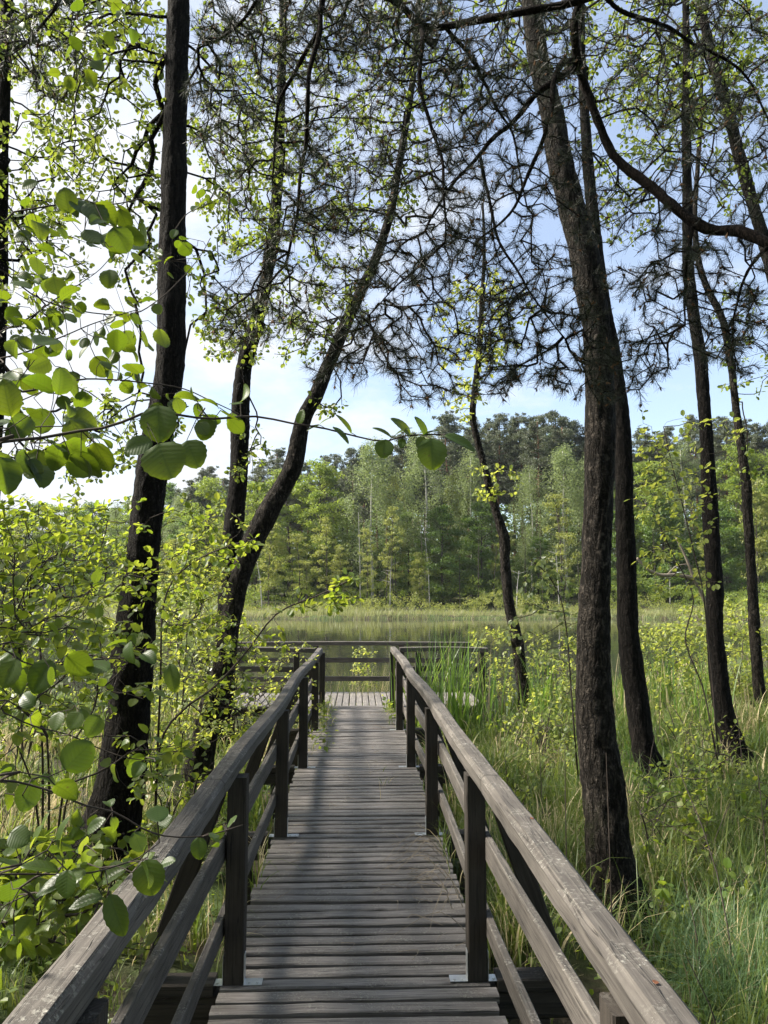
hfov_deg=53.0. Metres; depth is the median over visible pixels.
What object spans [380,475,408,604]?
young tree
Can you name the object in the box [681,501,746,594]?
broadleaf tree
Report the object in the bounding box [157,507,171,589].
broadleaf tree
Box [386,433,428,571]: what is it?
pine tree
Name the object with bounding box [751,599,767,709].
willow shrub
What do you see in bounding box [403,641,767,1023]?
marsh grass
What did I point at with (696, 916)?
sedge tussock
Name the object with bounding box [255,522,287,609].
young tree
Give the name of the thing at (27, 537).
broadleaf tree
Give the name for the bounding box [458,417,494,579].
pine tree
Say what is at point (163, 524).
broadleaf tree
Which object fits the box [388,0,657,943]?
alder tree
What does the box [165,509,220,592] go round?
broadleaf tree
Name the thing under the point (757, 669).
alder tree
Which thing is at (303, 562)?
young tree
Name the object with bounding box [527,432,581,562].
broadleaf tree
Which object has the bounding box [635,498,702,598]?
broadleaf tree
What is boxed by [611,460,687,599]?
broadleaf tree
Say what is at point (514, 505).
pine tree
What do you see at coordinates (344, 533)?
broadleaf tree
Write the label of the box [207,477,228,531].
pine tree
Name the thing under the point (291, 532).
broadleaf tree
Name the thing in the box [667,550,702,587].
broadleaf tree
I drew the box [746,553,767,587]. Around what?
broadleaf tree
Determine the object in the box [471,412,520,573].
pine tree
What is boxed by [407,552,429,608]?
young tree
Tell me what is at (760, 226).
alder tree
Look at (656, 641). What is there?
willow shrub
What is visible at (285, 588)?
broadleaf tree
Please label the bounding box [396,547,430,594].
broadleaf tree
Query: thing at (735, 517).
broadleaf tree
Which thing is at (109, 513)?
broadleaf tree
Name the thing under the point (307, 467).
pine tree
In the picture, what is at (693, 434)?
pine tree
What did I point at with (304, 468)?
pine tree
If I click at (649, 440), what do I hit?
pine tree
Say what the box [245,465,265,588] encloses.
pine tree
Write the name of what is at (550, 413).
pine tree
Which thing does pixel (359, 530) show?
broadleaf tree
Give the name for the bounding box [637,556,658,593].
broadleaf tree
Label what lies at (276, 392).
sky
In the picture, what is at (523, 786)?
alder seedling
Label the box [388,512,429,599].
broadleaf tree
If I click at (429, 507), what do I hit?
pine tree
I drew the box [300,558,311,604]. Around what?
bare trunk
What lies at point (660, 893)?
alder seedling
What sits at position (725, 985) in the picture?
sedge tussock
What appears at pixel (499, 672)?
willow shrub
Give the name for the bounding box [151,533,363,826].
alder shrub
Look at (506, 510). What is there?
pine tree
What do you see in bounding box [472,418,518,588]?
pine tree
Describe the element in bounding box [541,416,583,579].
pine tree
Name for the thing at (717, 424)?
pine tree
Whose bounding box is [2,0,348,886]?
alder tree
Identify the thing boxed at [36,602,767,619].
reed bed
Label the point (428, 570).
bare trunk
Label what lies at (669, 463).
pine tree
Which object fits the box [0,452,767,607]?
brush
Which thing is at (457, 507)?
broadleaf tree
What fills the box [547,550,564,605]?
bare trunk
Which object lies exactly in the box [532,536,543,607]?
bare trunk
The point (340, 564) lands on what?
young tree
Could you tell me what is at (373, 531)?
broadleaf tree
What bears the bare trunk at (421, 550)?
on the ground at (584, 972)
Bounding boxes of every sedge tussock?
[325,662,395,705]
[446,811,508,893]
[586,882,767,1023]
[614,856,767,994]
[684,836,767,940]
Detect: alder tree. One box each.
[0,0,223,494]
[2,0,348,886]
[151,0,428,754]
[166,0,560,805]
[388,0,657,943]
[427,202,534,715]
[433,0,691,791]
[524,0,767,776]
[585,0,767,282]
[649,12,767,707]
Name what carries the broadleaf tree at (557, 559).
on the ground at (584, 972)
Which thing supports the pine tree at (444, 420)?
on the ground at (584, 972)
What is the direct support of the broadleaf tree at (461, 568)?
on the ground at (584, 972)
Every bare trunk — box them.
[255,551,262,608]
[284,553,296,603]
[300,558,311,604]
[349,513,367,607]
[380,562,397,608]
[384,539,398,609]
[418,522,424,608]
[420,525,431,607]
[454,555,468,608]
[468,530,485,600]
[488,545,500,608]
[519,526,529,603]
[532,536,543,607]
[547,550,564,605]
[558,515,569,601]
[570,544,580,607]
[651,529,658,605]
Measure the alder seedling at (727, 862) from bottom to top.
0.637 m
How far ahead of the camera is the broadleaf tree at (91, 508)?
159.75 m
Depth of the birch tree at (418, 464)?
99.25 m
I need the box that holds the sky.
[0,0,767,588]
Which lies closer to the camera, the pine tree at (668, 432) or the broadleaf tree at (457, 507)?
the pine tree at (668, 432)
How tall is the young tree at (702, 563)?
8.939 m
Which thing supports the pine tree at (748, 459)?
on the ground at (584, 972)
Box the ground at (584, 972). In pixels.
[0,574,767,1023]
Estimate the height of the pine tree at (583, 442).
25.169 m
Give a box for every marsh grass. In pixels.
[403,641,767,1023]
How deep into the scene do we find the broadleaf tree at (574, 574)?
105.85 m
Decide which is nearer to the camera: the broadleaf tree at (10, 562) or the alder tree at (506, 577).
the alder tree at (506, 577)
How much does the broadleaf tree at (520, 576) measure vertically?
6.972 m
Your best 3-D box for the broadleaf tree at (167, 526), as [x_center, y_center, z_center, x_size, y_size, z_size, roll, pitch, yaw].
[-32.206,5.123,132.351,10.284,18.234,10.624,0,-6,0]
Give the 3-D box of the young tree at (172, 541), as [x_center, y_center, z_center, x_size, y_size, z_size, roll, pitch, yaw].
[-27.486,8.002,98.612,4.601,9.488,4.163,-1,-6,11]
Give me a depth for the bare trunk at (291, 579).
91.39 m
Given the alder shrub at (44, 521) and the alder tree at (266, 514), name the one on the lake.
the alder shrub at (44, 521)
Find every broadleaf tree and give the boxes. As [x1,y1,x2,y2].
[0,509,40,601]
[0,515,29,604]
[11,501,70,593]
[13,504,75,592]
[44,506,91,595]
[49,510,113,604]
[77,501,122,583]
[91,508,126,569]
[103,495,165,581]
[104,499,174,579]
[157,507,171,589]
[158,513,191,583]
[164,482,179,507]
[164,491,219,579]
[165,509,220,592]
[176,476,227,597]
[219,481,289,602]
[244,521,291,569]
[246,549,268,595]
[253,468,325,599]
[254,548,287,596]
[266,499,312,577]
[267,558,294,595]
[278,458,357,600]
[287,541,321,598]
[307,537,347,598]
[322,487,366,573]
[329,533,366,594]
[336,471,379,571]
[339,550,375,591]
[361,550,393,596]
[362,463,419,578]
[383,534,411,593]
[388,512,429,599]
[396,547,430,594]
[405,504,473,605]
[406,466,463,576]
[423,552,454,595]
[434,456,478,543]
[443,540,469,588]
[450,500,513,603]
[451,533,493,598]
[452,457,507,576]
[475,555,512,592]
[489,532,526,588]
[510,553,539,589]
[513,551,545,593]
[515,431,562,551]
[518,536,558,604]
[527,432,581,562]
[544,538,576,588]
[547,445,582,573]
[550,550,580,592]
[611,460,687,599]
[611,499,643,572]
[611,511,645,599]
[634,441,686,562]
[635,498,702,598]
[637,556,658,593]
[657,465,702,563]
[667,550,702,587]
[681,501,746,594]
[681,555,703,585]
[695,442,767,594]
[721,500,755,557]
[727,540,766,588]
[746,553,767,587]
[752,449,767,569]
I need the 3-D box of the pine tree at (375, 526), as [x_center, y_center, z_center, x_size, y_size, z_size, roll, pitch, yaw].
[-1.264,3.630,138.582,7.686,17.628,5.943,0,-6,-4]
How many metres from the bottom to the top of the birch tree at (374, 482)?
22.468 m
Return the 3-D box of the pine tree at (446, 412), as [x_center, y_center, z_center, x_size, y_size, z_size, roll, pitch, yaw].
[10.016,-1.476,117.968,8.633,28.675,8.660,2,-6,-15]
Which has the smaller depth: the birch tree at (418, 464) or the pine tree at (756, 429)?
the birch tree at (418, 464)
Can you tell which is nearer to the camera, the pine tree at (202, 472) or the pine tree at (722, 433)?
the pine tree at (722, 433)
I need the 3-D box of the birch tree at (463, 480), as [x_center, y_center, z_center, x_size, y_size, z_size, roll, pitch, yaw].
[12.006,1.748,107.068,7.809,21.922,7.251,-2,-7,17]
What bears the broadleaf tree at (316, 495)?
on the ground at (584, 972)
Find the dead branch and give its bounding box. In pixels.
[636,538,721,746]
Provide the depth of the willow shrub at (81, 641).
12.00 m
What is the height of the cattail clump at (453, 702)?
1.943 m
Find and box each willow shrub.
[0,601,117,715]
[152,576,241,723]
[349,646,377,691]
[468,626,517,716]
[499,700,576,775]
[525,633,576,709]
[638,620,684,699]
[658,710,750,800]
[674,605,711,708]
[723,597,760,701]
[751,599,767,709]
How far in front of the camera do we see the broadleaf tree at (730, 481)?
101.53 m
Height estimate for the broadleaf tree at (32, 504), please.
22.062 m
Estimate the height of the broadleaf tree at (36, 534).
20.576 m
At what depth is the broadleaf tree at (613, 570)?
97.15 m
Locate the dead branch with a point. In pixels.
(670, 574)
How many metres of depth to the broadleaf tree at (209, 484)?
104.91 m
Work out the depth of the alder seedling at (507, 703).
9.87 m
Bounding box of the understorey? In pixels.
[75,551,767,610]
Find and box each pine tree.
[0,0,767,415]
[167,488,182,533]
[178,479,200,531]
[192,468,214,579]
[195,466,220,565]
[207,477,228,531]
[245,458,271,516]
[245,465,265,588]
[251,447,297,587]
[279,464,318,597]
[279,495,306,593]
[292,461,326,553]
[304,455,345,560]
[321,454,354,590]
[327,446,375,592]
[330,466,363,587]
[350,447,382,563]
[353,450,397,594]
[365,490,391,568]
[380,453,402,585]
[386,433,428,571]
[392,431,429,539]
[405,433,453,554]
[407,461,439,540]
[422,410,471,535]
[426,414,474,582]
[444,426,494,585]
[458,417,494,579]
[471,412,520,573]
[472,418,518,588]
[474,447,528,553]
[496,412,541,568]
[496,416,527,560]
[501,436,523,571]
[508,414,560,593]
[514,415,562,589]
[536,409,582,592]
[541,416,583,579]
[560,419,584,583]
[566,436,584,506]
[571,440,614,505]
[613,441,647,520]
[614,427,666,559]
[633,436,677,548]
[651,425,699,588]
[653,431,678,584]
[664,426,700,536]
[676,414,717,542]
[685,419,735,534]
[694,416,758,582]
[696,419,741,565]
[724,418,767,493]
[727,429,761,501]
[742,422,767,582]
[750,422,767,490]
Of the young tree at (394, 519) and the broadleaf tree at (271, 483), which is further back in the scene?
the broadleaf tree at (271, 483)
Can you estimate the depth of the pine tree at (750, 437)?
117.38 m
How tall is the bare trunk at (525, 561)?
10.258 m
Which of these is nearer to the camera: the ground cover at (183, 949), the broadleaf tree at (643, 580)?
the ground cover at (183, 949)
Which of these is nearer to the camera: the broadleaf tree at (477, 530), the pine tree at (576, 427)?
the broadleaf tree at (477, 530)
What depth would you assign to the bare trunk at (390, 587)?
89.11 m
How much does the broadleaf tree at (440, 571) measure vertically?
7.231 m
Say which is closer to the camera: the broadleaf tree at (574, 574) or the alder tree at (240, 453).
the alder tree at (240, 453)
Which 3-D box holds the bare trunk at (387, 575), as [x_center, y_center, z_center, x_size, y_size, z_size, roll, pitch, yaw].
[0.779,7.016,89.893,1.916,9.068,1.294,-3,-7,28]
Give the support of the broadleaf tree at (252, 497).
on the ground at (584, 972)
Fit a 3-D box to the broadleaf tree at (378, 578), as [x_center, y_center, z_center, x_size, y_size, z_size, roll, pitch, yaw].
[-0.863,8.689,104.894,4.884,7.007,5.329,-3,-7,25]
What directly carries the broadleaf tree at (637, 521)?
on the ground at (584, 972)
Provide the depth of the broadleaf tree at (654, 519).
132.88 m
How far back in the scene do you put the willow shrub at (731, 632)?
15.07 m
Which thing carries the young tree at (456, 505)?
on the ground at (584, 972)
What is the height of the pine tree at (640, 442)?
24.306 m
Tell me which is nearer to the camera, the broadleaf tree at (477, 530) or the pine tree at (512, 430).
the broadleaf tree at (477, 530)
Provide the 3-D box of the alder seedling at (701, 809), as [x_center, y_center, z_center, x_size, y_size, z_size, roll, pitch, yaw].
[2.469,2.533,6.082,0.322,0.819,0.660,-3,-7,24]
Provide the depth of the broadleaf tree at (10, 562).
148.21 m
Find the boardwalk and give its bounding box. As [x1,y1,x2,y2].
[2,646,700,1023]
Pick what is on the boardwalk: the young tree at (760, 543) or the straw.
the straw
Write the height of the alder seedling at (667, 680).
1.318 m
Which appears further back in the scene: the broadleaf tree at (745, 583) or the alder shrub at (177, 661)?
the broadleaf tree at (745, 583)
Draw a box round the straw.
[248,707,465,959]
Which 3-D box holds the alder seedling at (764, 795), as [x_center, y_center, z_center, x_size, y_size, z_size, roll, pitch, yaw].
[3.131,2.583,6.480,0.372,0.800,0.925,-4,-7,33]
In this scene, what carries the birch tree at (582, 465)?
on the ground at (584, 972)
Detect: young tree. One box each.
[0,522,36,603]
[159,538,185,589]
[206,521,223,581]
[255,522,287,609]
[285,533,317,601]
[309,517,343,599]
[326,547,352,607]
[357,527,378,607]
[377,505,406,606]
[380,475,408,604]
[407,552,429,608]
[439,475,464,603]
[488,523,515,602]
[542,493,581,604]
[693,538,705,592]
[734,478,767,594]
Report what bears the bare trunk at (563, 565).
on the ground at (584, 972)
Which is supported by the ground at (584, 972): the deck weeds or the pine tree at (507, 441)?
the pine tree at (507, 441)
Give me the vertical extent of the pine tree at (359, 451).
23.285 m
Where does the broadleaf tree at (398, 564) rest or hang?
on the ground at (584, 972)
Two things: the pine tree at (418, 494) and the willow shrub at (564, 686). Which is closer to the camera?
the willow shrub at (564, 686)
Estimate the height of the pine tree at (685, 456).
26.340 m
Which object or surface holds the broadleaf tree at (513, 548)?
on the ground at (584, 972)
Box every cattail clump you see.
[381,618,462,734]
[389,639,428,731]
[424,615,495,735]
[445,643,510,741]
[517,645,567,724]
[611,632,653,717]
[640,638,680,719]
[673,642,741,729]
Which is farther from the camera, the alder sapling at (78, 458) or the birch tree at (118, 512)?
the birch tree at (118, 512)
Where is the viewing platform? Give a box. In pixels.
[197,641,487,729]
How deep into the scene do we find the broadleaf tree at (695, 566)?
104.91 m
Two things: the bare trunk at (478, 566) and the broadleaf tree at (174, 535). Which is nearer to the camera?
the bare trunk at (478, 566)
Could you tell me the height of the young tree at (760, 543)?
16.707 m
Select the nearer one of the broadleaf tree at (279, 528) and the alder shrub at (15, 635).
the alder shrub at (15, 635)
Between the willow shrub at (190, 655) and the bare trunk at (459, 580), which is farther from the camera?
the bare trunk at (459, 580)
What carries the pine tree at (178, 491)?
on the ground at (584, 972)
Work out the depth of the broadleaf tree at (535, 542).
98.31 m
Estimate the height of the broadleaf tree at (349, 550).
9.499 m
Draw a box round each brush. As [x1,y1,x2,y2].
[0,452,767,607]
[74,588,767,615]
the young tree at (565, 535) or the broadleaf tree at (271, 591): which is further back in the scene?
the broadleaf tree at (271, 591)
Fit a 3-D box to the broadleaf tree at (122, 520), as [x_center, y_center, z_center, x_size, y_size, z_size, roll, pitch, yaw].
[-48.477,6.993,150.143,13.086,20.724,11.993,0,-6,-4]
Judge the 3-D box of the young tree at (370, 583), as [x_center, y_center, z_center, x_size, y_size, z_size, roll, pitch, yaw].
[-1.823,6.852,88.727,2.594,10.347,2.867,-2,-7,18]
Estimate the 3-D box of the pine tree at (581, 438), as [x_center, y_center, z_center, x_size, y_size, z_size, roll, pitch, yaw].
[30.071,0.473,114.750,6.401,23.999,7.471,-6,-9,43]
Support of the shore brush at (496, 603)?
on the ground at (584, 972)
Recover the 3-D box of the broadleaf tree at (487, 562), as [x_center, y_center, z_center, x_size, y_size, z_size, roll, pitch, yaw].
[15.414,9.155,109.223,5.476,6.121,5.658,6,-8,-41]
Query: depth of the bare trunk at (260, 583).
89.11 m
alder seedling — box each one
[477,700,519,748]
[502,758,536,808]
[523,684,575,769]
[595,866,609,903]
[649,876,694,945]
[650,666,704,752]
[674,784,716,881]
[705,857,757,928]
[723,771,767,841]
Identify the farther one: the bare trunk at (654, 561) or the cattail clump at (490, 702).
the bare trunk at (654, 561)
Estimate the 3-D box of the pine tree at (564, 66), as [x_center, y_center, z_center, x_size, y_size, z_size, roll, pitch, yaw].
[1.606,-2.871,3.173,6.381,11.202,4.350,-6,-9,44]
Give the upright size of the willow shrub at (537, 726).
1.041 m
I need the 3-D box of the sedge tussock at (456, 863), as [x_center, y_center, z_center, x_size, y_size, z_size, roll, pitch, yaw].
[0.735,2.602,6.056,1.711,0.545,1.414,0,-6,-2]
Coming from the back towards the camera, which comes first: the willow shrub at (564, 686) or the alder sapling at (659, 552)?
the willow shrub at (564, 686)
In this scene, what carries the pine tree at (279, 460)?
on the ground at (584, 972)
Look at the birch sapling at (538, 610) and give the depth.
7.13 m
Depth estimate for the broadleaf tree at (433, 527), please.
129.03 m
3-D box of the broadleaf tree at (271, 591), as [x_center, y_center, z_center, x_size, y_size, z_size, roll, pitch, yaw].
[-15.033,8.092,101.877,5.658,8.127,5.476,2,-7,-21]
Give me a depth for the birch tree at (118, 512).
148.11 m
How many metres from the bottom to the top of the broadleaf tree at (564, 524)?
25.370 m
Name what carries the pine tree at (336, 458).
on the ground at (584, 972)
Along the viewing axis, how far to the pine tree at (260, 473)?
111.03 m
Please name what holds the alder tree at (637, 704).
on the ground at (584, 972)
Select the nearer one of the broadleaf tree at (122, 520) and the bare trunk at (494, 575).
the bare trunk at (494, 575)
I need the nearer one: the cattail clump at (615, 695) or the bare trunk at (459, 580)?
the cattail clump at (615, 695)
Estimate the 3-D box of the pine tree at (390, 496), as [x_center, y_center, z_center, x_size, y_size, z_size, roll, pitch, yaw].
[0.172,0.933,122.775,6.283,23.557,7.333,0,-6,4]
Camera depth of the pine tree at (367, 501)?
110.09 m
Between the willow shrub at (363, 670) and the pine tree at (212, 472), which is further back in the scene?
the pine tree at (212, 472)
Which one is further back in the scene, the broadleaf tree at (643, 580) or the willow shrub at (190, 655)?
the broadleaf tree at (643, 580)
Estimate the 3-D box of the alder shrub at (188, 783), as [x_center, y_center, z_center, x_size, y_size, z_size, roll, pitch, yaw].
[-1.625,2.345,6.177,0.876,1.221,2.536,2,-7,-18]
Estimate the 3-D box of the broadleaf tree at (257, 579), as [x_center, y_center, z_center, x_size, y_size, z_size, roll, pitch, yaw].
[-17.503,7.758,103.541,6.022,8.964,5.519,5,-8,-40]
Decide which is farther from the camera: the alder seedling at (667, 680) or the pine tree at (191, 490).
the pine tree at (191, 490)
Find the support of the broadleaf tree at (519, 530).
on the ground at (584, 972)
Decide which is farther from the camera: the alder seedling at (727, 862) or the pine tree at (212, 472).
the pine tree at (212, 472)
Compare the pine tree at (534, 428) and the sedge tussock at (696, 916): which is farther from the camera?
the pine tree at (534, 428)
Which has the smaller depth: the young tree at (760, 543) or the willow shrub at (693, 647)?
the willow shrub at (693, 647)
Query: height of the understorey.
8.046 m
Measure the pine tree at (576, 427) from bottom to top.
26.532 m
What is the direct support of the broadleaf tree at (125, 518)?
on the ground at (584, 972)
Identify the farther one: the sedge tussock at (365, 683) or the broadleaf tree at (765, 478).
the broadleaf tree at (765, 478)
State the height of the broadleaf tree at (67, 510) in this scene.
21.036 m
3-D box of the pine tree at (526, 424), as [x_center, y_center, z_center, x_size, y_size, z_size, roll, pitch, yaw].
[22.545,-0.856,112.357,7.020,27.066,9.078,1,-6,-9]
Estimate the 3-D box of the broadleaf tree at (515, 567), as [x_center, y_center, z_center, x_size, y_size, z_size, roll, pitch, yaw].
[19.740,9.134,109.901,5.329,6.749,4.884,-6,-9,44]
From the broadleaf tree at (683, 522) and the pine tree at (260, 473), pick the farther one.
the broadleaf tree at (683, 522)
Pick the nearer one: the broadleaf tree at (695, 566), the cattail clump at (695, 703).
the cattail clump at (695, 703)
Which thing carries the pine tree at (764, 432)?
on the ground at (584, 972)
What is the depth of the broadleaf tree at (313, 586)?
103.03 m
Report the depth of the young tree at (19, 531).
126.00 m
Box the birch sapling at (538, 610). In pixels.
[501,555,578,778]
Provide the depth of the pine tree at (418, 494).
119.11 m
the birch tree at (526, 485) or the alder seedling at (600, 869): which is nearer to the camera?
the alder seedling at (600, 869)
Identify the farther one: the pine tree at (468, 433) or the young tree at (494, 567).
the pine tree at (468, 433)
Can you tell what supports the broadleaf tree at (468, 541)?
on the ground at (584, 972)
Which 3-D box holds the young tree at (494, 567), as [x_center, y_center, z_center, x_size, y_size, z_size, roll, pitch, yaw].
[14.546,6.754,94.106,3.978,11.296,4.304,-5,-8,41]
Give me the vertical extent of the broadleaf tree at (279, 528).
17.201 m
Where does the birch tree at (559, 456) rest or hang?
on the ground at (584, 972)
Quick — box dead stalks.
[0,654,767,1023]
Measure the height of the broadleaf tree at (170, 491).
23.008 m
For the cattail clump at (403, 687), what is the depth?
11.67 m
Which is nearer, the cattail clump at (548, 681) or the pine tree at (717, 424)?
the cattail clump at (548, 681)
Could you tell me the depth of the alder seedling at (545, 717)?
9.76 m
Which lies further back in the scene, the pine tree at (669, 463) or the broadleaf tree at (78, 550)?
the broadleaf tree at (78, 550)
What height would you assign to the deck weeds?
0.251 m
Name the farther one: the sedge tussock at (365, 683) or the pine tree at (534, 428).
the pine tree at (534, 428)
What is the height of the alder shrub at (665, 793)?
1.108 m
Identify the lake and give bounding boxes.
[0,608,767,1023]
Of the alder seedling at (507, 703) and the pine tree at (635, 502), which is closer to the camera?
the alder seedling at (507, 703)
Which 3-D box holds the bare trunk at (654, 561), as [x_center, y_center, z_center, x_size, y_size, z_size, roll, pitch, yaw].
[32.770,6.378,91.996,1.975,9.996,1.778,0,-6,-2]
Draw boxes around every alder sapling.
[0,0,474,989]
[624,409,746,767]
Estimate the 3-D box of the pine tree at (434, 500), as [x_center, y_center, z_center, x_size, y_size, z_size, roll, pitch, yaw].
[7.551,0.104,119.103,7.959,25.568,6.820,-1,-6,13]
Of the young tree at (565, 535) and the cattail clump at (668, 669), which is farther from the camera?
the young tree at (565, 535)
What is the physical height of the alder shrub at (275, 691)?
2.108 m
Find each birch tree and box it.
[100,503,126,596]
[160,490,194,592]
[338,435,410,604]
[389,430,460,602]
[448,447,497,568]
[508,465,556,589]
[531,441,583,600]
[572,456,615,562]
[656,441,724,591]
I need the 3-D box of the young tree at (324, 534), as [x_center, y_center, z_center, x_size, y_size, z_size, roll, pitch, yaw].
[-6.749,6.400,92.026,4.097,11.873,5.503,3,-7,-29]
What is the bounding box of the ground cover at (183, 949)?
[0,704,767,1023]
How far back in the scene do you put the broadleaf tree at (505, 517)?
123.95 m
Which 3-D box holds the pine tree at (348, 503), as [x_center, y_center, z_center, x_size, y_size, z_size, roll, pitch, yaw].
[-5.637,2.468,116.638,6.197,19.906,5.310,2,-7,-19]
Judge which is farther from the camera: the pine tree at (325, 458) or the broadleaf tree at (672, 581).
the pine tree at (325, 458)
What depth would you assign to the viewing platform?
13.22 m
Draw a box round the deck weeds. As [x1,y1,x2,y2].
[311,695,395,751]
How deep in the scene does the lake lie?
39.38 m
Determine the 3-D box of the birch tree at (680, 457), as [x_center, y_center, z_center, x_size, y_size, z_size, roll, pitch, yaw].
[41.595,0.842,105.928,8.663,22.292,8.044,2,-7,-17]
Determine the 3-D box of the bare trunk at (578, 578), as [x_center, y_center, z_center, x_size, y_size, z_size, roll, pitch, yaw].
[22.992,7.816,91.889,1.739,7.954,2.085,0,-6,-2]
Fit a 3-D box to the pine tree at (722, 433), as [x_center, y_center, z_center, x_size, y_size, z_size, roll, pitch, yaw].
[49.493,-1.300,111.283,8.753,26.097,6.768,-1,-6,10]
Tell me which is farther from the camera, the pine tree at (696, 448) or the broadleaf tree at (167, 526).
the broadleaf tree at (167, 526)
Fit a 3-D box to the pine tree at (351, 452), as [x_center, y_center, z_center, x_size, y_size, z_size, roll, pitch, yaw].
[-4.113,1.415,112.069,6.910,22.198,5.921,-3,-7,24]
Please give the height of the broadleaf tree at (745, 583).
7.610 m
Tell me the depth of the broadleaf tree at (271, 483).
102.70 m
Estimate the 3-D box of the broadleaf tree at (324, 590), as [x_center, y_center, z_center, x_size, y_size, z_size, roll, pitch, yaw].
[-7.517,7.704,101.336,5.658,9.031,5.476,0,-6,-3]
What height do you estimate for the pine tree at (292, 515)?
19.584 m
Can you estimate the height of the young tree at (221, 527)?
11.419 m
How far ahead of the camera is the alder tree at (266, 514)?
8.66 m
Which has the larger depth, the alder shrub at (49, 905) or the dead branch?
the dead branch
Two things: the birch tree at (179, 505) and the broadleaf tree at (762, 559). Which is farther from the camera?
the birch tree at (179, 505)
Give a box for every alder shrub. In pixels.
[0,489,227,770]
[0,526,209,856]
[0,813,166,971]
[126,743,227,832]
[149,506,248,770]
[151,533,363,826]
[212,610,319,739]
[628,759,717,881]
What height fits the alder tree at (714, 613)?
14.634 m
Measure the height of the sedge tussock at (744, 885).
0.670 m
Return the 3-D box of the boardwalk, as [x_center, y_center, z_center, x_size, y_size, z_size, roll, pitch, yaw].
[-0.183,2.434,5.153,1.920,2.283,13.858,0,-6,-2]
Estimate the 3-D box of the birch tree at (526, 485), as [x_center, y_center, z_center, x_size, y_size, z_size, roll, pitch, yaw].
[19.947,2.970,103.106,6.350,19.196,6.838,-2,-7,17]
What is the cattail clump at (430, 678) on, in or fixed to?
on the ground at (584, 972)
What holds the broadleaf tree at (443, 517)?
on the ground at (584, 972)
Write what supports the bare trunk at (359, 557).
on the ground at (584, 972)
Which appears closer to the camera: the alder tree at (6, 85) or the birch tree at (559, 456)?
the alder tree at (6, 85)

